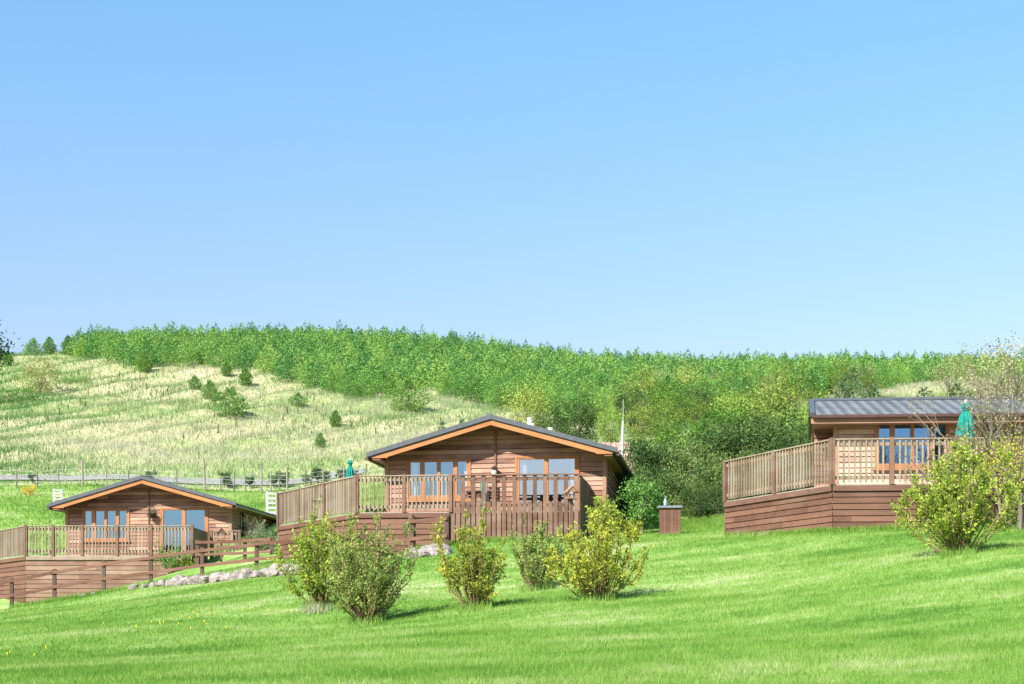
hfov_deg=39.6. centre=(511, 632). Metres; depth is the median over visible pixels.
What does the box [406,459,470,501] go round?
window
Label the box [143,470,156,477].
evergreen bush
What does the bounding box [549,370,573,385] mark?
conifer tree
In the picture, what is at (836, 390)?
budding tree
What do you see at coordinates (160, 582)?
boulder
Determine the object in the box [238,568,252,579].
boulder
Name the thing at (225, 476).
evergreen bush
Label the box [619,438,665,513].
thicket bush
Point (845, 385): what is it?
pine tree
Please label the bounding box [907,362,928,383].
conifer tree
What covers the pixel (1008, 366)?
budding tree
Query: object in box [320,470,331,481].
evergreen bush
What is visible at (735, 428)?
thicket bush
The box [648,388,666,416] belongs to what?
conifer tree
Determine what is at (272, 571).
boulder
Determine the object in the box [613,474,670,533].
round bush
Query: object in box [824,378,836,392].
broadleaf tree
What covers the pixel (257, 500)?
field grass
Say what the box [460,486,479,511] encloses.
garden chair
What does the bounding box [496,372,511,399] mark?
conifer tree
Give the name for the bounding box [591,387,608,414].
conifer tree
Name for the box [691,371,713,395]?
conifer tree
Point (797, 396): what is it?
willow bush
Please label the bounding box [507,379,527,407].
conifer tree
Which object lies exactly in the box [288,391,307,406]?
conifer tree
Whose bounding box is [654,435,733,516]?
thicket bush
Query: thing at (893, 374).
conifer tree
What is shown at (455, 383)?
conifer tree
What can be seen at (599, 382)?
conifer tree
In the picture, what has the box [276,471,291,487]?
evergreen bush
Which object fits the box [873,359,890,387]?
conifer tree
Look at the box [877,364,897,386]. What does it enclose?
conifer tree
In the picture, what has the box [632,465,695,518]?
thicket bush
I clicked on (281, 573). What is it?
boulder
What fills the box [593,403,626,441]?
broadleaf tree
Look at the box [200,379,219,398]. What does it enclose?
conifer tree
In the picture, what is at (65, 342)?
conifer tree
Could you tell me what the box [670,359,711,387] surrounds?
willow bush
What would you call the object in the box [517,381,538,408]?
conifer tree
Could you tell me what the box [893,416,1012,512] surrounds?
bare bush
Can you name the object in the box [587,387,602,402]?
conifer tree
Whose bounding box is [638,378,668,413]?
conifer tree
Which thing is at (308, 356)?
conifer wood
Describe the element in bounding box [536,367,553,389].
conifer tree
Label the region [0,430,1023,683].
lawn
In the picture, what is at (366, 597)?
leafy shrub
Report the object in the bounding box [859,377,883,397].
pine tree
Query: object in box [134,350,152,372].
conifer tree
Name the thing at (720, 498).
thicket bush
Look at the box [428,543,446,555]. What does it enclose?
boulder
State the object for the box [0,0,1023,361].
sky
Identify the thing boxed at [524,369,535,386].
conifer tree
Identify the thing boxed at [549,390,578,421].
conifer tree
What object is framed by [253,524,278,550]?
dark bush
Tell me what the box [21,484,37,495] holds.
gorse bush
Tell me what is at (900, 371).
conifer tree
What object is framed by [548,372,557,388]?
conifer tree
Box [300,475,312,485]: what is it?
evergreen bush
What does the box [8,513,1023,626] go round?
edge grass
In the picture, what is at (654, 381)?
conifer tree
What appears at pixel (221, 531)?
bird table
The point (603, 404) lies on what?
conifer tree
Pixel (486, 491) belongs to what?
folded chair
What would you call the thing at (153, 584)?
boulder
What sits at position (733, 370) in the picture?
conifer tree
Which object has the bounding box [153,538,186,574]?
climbing rose
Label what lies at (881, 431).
window
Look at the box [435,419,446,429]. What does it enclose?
bush
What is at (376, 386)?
conifer tree
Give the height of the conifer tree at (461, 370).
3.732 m
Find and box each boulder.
[128,584,137,589]
[149,581,156,587]
[157,579,164,586]
[165,579,170,585]
[169,574,184,586]
[182,576,190,584]
[187,574,200,584]
[199,575,208,583]
[209,572,221,582]
[219,573,232,581]
[231,570,239,579]
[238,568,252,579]
[250,570,259,577]
[258,568,268,576]
[267,563,284,576]
[279,564,292,576]
[288,564,300,573]
[404,547,417,558]
[421,545,429,556]
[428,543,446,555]
[438,544,451,554]
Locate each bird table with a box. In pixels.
[216,528,226,561]
[563,485,578,529]
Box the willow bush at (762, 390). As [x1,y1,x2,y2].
[725,370,812,429]
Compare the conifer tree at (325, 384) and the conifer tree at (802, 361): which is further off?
the conifer tree at (325, 384)
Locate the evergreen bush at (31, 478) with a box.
[28,473,35,483]
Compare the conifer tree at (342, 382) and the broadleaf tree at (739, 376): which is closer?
the broadleaf tree at (739, 376)
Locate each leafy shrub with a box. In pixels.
[267,494,372,606]
[316,507,420,621]
[428,502,508,607]
[509,516,564,588]
[542,505,653,599]
[584,494,625,539]
[621,516,644,541]
[889,428,1023,552]
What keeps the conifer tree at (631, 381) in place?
on the hillside
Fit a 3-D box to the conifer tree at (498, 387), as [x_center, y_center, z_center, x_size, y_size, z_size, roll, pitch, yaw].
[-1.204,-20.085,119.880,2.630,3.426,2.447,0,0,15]
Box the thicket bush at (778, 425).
[746,411,811,491]
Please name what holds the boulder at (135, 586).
on the lawn at (4, 604)
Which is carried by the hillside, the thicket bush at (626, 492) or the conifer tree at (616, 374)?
the conifer tree at (616, 374)
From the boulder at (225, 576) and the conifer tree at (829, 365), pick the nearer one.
the boulder at (225, 576)
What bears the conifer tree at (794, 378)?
on the hillside
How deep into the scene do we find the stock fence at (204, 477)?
82.96 m
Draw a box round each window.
[82,509,130,541]
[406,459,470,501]
[873,424,949,470]
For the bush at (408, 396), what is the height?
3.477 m
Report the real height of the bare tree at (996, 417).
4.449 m
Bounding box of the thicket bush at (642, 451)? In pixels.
[620,434,694,513]
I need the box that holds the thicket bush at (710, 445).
[688,418,768,481]
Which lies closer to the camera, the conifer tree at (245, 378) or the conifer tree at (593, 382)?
the conifer tree at (593, 382)
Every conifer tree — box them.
[1,350,14,364]
[22,337,43,354]
[41,336,57,353]
[59,335,75,354]
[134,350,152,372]
[186,375,203,389]
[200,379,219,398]
[220,361,232,376]
[237,366,252,385]
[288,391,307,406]
[314,432,326,447]
[322,369,339,392]
[324,359,354,392]
[327,409,342,426]
[333,372,356,393]
[338,373,362,398]
[346,370,379,399]
[350,370,367,390]
[353,369,373,396]
[365,373,389,398]
[432,369,456,396]
[432,372,452,395]
[449,376,466,397]
[450,361,482,395]
[456,364,485,402]
[465,367,483,394]
[469,368,482,391]
[476,374,495,403]
[482,374,507,404]
[484,374,512,408]
[484,382,505,405]
[496,367,512,388]
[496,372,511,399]
[500,373,524,406]
[501,364,528,400]
[503,363,533,397]
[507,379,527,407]
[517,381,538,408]
[522,375,552,397]
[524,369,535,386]
[527,372,557,412]
[530,384,549,410]
[533,378,556,407]
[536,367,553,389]
[540,372,574,415]
[544,382,569,403]
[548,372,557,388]
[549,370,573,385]
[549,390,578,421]
[556,369,584,393]
[556,382,590,410]
[560,369,581,389]
[560,382,595,420]
[568,384,603,410]
[578,375,597,397]
[585,384,614,420]
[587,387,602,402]
[588,371,608,391]
[590,374,609,388]
[590,379,604,392]
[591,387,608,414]
[595,394,610,417]
[600,370,623,393]
[607,382,619,394]
[620,374,638,392]
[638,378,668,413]
[642,372,665,410]
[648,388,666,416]
[657,373,673,402]
[661,361,680,379]
[684,377,702,409]
[690,373,719,410]
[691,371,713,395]
[706,373,725,391]
[715,369,731,391]
[721,367,740,385]
[724,373,749,403]
[732,362,744,374]
[732,374,756,405]
[737,382,761,401]
[747,364,765,379]
[747,366,772,402]
[750,364,790,403]
[774,358,803,381]
[780,368,805,392]
[786,364,812,397]
[794,358,813,391]
[797,360,817,390]
[797,367,829,397]
[804,356,832,394]
[807,362,827,389]
[817,361,841,395]
[824,353,846,374]
[835,361,860,390]
[854,356,882,386]
[856,361,881,388]
[872,360,899,389]
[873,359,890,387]
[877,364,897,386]
[886,362,902,387]
[888,355,909,386]
[890,363,911,385]
[892,367,913,383]
[897,365,917,382]
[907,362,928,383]
[994,353,1021,379]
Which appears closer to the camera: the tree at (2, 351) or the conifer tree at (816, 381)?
the tree at (2, 351)
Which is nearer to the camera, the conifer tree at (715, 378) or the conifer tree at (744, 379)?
the conifer tree at (744, 379)
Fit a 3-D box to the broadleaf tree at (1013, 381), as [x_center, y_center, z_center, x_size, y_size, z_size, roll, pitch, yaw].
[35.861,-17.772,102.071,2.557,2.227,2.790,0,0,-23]
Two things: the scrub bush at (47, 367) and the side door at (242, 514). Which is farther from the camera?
the scrub bush at (47, 367)
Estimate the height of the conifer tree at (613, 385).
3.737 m
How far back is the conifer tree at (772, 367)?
109.24 m
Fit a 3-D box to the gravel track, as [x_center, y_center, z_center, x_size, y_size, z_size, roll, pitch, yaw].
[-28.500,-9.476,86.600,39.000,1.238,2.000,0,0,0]
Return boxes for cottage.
[527,417,634,470]
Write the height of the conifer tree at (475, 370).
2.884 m
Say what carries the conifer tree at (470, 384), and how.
on the hillside
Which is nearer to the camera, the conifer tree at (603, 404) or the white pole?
the white pole
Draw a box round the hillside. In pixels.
[0,352,1001,490]
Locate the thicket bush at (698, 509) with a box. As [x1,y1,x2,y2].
[676,480,722,517]
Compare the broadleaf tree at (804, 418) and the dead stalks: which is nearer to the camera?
the broadleaf tree at (804, 418)
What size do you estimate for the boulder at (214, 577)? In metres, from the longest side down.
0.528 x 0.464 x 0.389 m
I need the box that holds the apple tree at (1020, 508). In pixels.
[968,422,1023,529]
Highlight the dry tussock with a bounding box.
[294,600,339,613]
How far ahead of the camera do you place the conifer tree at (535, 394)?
116.79 m
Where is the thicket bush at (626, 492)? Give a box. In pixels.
[615,467,677,522]
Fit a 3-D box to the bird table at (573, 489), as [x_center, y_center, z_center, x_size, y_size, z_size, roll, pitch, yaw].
[1.708,-3.244,41.000,0.380,1.954,0.342,0,0,-14]
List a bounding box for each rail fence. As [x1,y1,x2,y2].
[0,514,448,605]
[195,536,272,564]
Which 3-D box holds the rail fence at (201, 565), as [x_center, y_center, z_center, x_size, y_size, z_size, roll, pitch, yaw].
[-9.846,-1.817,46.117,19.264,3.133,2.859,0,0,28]
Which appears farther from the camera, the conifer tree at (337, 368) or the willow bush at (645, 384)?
the conifer tree at (337, 368)
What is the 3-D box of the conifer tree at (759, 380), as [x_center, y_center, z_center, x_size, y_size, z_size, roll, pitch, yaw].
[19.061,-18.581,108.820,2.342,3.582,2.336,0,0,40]
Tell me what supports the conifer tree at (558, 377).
on the hillside
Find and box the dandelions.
[7,608,321,655]
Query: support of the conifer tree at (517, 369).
on the hillside
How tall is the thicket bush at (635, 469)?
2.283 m
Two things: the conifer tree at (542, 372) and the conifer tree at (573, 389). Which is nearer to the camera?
the conifer tree at (573, 389)
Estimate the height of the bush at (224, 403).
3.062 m
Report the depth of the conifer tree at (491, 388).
122.70 m
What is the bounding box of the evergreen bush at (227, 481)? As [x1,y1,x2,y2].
[223,479,233,487]
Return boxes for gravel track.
[0,469,363,484]
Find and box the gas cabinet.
[658,505,681,533]
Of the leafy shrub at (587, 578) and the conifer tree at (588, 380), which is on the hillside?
the conifer tree at (588, 380)
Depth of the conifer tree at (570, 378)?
125.59 m
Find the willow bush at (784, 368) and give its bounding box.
[763,359,797,390]
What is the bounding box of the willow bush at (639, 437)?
[632,432,651,455]
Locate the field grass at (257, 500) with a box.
[0,477,384,558]
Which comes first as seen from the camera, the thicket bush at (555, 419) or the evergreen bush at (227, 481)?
the thicket bush at (555, 419)
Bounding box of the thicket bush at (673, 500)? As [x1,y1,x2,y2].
[663,473,712,520]
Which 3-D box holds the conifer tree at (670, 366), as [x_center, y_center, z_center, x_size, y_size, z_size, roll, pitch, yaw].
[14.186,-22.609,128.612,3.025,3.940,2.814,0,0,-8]
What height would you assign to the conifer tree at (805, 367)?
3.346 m
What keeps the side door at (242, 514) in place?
in the timber lodge at (127, 502)
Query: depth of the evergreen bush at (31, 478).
84.39 m
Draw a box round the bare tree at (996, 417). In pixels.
[903,352,1023,526]
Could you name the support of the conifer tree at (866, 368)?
on the hillside
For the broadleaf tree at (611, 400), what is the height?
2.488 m
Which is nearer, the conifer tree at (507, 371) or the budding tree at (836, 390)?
the budding tree at (836, 390)
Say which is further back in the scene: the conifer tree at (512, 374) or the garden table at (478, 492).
the conifer tree at (512, 374)
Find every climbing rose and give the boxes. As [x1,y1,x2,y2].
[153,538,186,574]
[178,554,194,566]
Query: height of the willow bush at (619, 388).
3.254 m
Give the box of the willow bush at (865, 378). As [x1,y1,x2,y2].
[849,369,885,397]
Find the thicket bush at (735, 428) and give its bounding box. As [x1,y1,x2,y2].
[697,413,796,494]
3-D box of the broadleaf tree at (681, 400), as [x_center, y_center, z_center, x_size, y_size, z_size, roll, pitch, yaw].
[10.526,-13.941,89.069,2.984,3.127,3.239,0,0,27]
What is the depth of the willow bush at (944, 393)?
57.97 m
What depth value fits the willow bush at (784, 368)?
114.07 m
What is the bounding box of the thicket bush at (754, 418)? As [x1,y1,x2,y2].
[733,406,808,493]
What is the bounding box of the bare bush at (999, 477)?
[951,423,1023,523]
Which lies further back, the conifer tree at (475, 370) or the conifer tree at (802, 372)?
the conifer tree at (475, 370)
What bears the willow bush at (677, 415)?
on the lawn at (4, 604)
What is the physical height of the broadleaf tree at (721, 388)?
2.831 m
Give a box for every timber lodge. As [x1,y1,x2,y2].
[47,475,275,554]
[365,413,632,540]
[808,396,1023,526]
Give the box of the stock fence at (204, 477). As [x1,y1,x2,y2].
[0,460,384,492]
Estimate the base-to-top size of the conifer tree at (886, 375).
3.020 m
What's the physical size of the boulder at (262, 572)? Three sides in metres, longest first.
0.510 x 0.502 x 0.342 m
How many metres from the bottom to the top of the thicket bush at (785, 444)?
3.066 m
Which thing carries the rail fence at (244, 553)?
on the lawn at (4, 604)
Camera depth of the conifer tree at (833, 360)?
119.88 m
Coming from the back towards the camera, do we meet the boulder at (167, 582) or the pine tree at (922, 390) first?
the pine tree at (922, 390)
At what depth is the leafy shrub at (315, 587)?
27.38 m
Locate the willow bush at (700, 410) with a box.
[684,395,719,429]
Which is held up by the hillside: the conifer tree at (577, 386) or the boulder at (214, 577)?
the conifer tree at (577, 386)
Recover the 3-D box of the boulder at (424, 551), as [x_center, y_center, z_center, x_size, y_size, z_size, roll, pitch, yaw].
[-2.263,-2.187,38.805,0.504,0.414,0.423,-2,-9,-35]
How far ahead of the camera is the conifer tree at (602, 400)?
106.35 m
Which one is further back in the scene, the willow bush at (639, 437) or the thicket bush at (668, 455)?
the willow bush at (639, 437)
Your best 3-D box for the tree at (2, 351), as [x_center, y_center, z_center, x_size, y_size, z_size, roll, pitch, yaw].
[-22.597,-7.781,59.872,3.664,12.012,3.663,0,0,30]
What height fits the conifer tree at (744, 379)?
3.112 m
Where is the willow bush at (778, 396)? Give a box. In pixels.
[743,367,835,431]
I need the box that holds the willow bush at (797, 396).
[786,387,804,405]
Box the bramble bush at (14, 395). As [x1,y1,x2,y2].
[0,376,43,402]
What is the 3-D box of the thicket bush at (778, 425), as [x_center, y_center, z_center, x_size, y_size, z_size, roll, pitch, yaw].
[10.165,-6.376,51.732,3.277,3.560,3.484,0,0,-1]
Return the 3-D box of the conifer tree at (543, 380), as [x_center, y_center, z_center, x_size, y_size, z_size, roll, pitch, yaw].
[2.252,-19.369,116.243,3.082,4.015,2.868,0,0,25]
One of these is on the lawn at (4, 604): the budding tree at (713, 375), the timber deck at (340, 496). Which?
the timber deck at (340, 496)
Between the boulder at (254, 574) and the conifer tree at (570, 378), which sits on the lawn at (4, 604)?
the boulder at (254, 574)
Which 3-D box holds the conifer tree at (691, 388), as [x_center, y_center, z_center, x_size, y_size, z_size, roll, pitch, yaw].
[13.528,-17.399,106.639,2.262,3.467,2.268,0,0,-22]
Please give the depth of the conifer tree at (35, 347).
159.75 m
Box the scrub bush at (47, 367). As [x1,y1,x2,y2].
[14,355,71,393]
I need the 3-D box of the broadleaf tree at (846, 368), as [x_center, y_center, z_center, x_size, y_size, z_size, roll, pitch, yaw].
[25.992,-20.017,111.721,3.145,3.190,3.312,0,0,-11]
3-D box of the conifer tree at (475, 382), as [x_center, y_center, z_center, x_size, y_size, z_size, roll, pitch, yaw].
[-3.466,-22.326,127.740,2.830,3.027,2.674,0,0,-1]
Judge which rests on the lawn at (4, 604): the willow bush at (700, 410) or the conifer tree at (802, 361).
the willow bush at (700, 410)
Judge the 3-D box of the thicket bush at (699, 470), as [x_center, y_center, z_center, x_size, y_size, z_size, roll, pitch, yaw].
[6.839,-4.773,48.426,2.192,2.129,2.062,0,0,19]
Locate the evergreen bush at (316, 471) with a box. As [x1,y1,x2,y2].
[310,466,321,483]
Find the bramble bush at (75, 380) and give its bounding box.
[59,372,91,382]
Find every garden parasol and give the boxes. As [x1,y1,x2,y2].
[346,458,353,476]
[956,399,974,462]
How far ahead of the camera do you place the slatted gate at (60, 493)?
75.94 m
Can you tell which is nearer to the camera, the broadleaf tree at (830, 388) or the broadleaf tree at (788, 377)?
the broadleaf tree at (788, 377)
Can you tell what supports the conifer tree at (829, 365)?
on the hillside
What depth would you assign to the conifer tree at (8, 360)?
149.83 m
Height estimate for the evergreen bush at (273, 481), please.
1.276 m
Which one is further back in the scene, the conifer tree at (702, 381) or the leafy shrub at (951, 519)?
the conifer tree at (702, 381)
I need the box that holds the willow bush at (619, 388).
[609,377,642,396]
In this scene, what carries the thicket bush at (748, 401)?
on the hillside
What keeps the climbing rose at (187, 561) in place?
on the lawn at (4, 604)
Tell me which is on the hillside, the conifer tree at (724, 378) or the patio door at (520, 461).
the conifer tree at (724, 378)
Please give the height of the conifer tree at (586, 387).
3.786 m
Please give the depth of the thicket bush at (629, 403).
88.69 m
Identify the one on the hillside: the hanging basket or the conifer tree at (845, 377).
the conifer tree at (845, 377)
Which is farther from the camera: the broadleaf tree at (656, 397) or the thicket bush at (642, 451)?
the broadleaf tree at (656, 397)
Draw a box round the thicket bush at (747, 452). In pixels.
[709,448,787,499]
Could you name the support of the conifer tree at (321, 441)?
on the hillside
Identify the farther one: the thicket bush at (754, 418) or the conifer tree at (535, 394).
the conifer tree at (535, 394)
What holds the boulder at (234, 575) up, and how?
on the lawn at (4, 604)
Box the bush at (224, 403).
[204,384,255,416]
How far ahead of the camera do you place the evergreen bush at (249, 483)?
84.75 m
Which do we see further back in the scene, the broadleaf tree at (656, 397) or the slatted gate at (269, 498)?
the broadleaf tree at (656, 397)
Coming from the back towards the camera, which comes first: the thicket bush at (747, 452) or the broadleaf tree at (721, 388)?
the broadleaf tree at (721, 388)
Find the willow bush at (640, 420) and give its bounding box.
[623,399,655,441]
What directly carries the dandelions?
on the lawn at (4, 604)
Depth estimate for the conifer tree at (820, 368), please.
113.79 m
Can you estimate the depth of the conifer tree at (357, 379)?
127.86 m
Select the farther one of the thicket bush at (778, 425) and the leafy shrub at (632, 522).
the thicket bush at (778, 425)
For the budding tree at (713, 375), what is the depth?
114.86 m
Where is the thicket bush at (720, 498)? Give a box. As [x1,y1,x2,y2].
[700,481,735,515]
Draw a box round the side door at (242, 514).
[239,512,244,536]
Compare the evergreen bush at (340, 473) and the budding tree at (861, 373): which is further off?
the budding tree at (861, 373)
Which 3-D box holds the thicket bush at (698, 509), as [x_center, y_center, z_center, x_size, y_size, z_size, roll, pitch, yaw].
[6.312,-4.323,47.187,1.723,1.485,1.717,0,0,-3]
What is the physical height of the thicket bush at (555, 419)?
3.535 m
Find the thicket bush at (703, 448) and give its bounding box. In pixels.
[681,433,748,478]
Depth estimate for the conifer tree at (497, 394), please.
121.75 m
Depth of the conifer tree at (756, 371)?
117.92 m
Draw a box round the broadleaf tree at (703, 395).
[670,382,721,420]
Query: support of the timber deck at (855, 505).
on the lawn at (4, 604)
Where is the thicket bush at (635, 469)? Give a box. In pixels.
[619,463,653,517]
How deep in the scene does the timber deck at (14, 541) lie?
52.99 m
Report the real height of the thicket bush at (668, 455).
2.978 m
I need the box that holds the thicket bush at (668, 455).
[639,437,705,501]
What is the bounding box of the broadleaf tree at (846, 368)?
[823,359,859,392]
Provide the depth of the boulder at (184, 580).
45.48 m
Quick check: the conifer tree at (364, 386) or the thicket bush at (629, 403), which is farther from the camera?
the conifer tree at (364, 386)
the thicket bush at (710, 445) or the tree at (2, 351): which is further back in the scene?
the tree at (2, 351)
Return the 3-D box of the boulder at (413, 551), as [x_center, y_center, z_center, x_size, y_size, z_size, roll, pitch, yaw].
[-2.704,-2.144,38.994,0.544,0.375,0.430,11,8,7]
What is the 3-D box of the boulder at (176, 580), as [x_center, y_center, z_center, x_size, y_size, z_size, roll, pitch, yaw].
[-10.708,-1.636,45.780,0.544,0.494,0.544,8,7,26]
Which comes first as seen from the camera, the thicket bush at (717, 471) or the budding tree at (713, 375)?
the thicket bush at (717, 471)
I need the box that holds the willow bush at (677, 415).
[641,395,690,438]
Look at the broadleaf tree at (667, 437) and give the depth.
63.62 m
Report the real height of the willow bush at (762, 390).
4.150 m
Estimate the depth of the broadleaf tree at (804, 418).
57.46 m
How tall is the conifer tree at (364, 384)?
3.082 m
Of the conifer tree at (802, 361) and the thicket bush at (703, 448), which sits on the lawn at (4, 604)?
the thicket bush at (703, 448)
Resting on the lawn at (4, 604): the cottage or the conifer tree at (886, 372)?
the cottage
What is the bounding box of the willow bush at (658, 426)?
[630,413,687,467]
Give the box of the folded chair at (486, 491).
[480,481,487,501]
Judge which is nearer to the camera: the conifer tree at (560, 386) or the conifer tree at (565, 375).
the conifer tree at (560, 386)
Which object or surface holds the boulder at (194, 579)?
on the lawn at (4, 604)
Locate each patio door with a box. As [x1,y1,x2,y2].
[160,508,208,553]
[515,455,579,510]
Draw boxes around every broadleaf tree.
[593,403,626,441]
[605,391,632,421]
[640,372,699,421]
[651,415,708,461]
[658,384,702,428]
[670,382,721,420]
[681,397,757,454]
[698,385,780,450]
[704,384,733,411]
[710,390,738,422]
[719,388,749,412]
[720,360,767,391]
[756,365,796,395]
[762,402,808,461]
[823,359,859,392]
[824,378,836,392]
[1001,373,1023,392]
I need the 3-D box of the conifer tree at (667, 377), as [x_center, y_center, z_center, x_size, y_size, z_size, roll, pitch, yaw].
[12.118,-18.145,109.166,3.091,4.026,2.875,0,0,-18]
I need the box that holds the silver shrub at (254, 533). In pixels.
[246,520,272,550]
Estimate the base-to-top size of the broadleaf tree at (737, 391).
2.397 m
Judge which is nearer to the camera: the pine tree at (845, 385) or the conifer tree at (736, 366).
the pine tree at (845, 385)
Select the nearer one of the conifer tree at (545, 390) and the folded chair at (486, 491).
the folded chair at (486, 491)
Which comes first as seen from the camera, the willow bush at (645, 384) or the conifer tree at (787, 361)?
the willow bush at (645, 384)
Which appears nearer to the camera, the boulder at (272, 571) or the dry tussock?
the dry tussock
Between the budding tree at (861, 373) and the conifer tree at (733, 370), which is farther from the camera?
the conifer tree at (733, 370)
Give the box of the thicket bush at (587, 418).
[541,391,612,441]
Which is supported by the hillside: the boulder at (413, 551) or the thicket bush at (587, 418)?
the thicket bush at (587, 418)
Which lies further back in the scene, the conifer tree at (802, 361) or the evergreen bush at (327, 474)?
the conifer tree at (802, 361)
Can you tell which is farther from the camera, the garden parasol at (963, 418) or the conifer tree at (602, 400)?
the conifer tree at (602, 400)
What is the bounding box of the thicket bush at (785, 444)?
[763,421,813,492]
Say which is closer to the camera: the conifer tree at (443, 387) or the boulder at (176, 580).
the boulder at (176, 580)
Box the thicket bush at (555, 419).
[533,405,575,436]
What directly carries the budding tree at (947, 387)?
on the lawn at (4, 604)
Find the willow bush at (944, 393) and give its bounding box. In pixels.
[927,388,958,396]
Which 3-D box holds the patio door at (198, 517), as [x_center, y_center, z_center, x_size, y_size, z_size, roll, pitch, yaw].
[-13.549,-4.164,58.835,2.062,1.948,0.100,0,0,6]
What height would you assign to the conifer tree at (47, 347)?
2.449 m
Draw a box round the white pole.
[621,421,623,456]
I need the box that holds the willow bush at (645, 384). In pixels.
[614,364,665,416]
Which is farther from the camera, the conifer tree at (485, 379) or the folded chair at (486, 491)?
the conifer tree at (485, 379)
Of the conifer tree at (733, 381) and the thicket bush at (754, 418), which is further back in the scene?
the conifer tree at (733, 381)
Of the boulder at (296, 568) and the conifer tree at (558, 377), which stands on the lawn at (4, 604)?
the boulder at (296, 568)
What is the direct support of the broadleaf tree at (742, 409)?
on the lawn at (4, 604)
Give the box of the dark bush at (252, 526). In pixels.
[241,513,268,543]
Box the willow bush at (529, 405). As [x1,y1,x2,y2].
[485,379,567,429]
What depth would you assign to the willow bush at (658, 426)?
65.82 m
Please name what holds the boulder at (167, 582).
on the lawn at (4, 604)
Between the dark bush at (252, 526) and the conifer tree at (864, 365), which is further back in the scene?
the conifer tree at (864, 365)
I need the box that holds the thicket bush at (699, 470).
[686,462,740,516]
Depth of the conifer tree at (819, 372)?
116.54 m
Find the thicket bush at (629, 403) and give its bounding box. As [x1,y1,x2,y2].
[610,383,657,435]
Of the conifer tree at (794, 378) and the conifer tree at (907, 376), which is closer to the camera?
the conifer tree at (794, 378)
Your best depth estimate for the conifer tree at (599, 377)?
126.40 m
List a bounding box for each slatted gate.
[53,489,62,501]
[266,491,275,513]
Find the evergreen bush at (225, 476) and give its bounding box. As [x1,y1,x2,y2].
[218,470,232,487]
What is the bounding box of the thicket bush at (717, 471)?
[696,451,764,515]
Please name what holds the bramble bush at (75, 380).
on the hillside
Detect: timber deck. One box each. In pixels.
[0,525,240,602]
[276,473,589,561]
[723,436,1023,534]
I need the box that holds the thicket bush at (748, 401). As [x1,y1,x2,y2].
[737,393,762,411]
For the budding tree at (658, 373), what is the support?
on the hillside
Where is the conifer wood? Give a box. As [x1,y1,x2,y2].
[64,319,1023,396]
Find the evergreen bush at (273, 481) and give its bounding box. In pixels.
[267,472,278,486]
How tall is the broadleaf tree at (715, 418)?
3.452 m
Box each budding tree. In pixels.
[646,365,677,383]
[707,370,728,381]
[754,370,796,396]
[828,384,845,397]
[851,362,878,395]
[920,351,974,396]
[939,343,1021,395]
[948,330,1023,395]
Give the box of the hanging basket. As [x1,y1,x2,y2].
[145,506,159,519]
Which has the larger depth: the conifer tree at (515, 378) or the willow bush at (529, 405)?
the conifer tree at (515, 378)
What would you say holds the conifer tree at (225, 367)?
on the hillside
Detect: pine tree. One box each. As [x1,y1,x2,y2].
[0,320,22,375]
[831,374,857,397]
[834,360,868,397]
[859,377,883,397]
[917,378,934,396]
[947,375,967,396]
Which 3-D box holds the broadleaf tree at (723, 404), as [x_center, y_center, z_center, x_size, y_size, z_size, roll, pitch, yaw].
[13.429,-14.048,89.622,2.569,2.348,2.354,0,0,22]
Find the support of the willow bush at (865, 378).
on the hillside
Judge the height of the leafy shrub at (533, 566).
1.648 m
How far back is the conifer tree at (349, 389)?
124.43 m
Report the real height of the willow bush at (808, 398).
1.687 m
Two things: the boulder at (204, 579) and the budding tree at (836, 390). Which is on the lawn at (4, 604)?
the boulder at (204, 579)
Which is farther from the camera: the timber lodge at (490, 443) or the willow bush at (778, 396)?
the willow bush at (778, 396)
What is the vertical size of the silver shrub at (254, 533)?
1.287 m
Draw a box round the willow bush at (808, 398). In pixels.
[798,388,816,406]
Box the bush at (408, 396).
[379,375,434,412]
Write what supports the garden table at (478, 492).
on the timber deck at (340, 496)
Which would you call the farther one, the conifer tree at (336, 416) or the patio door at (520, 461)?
the conifer tree at (336, 416)
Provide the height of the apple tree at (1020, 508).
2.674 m
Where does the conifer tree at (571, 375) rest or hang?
on the hillside
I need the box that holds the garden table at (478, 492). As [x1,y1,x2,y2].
[466,490,491,511]
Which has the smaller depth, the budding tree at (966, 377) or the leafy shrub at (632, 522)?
the leafy shrub at (632, 522)
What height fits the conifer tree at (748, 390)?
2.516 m
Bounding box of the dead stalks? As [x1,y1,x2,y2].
[0,360,440,452]
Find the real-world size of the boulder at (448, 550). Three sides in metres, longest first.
0.424 x 0.412 x 0.383 m
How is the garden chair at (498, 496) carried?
on the timber deck at (340, 496)
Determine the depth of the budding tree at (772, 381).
98.02 m
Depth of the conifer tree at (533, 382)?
122.36 m
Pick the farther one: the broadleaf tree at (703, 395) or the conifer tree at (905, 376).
the conifer tree at (905, 376)
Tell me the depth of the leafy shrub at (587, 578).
24.72 m
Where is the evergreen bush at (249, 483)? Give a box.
[246,475,255,487]
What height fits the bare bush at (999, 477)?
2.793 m
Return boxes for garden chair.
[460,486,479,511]
[477,486,500,503]
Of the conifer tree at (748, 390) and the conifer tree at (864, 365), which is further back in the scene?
the conifer tree at (864, 365)
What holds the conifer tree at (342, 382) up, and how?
on the hillside
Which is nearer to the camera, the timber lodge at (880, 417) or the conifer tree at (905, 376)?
the timber lodge at (880, 417)
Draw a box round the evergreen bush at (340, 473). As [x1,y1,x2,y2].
[334,467,345,478]

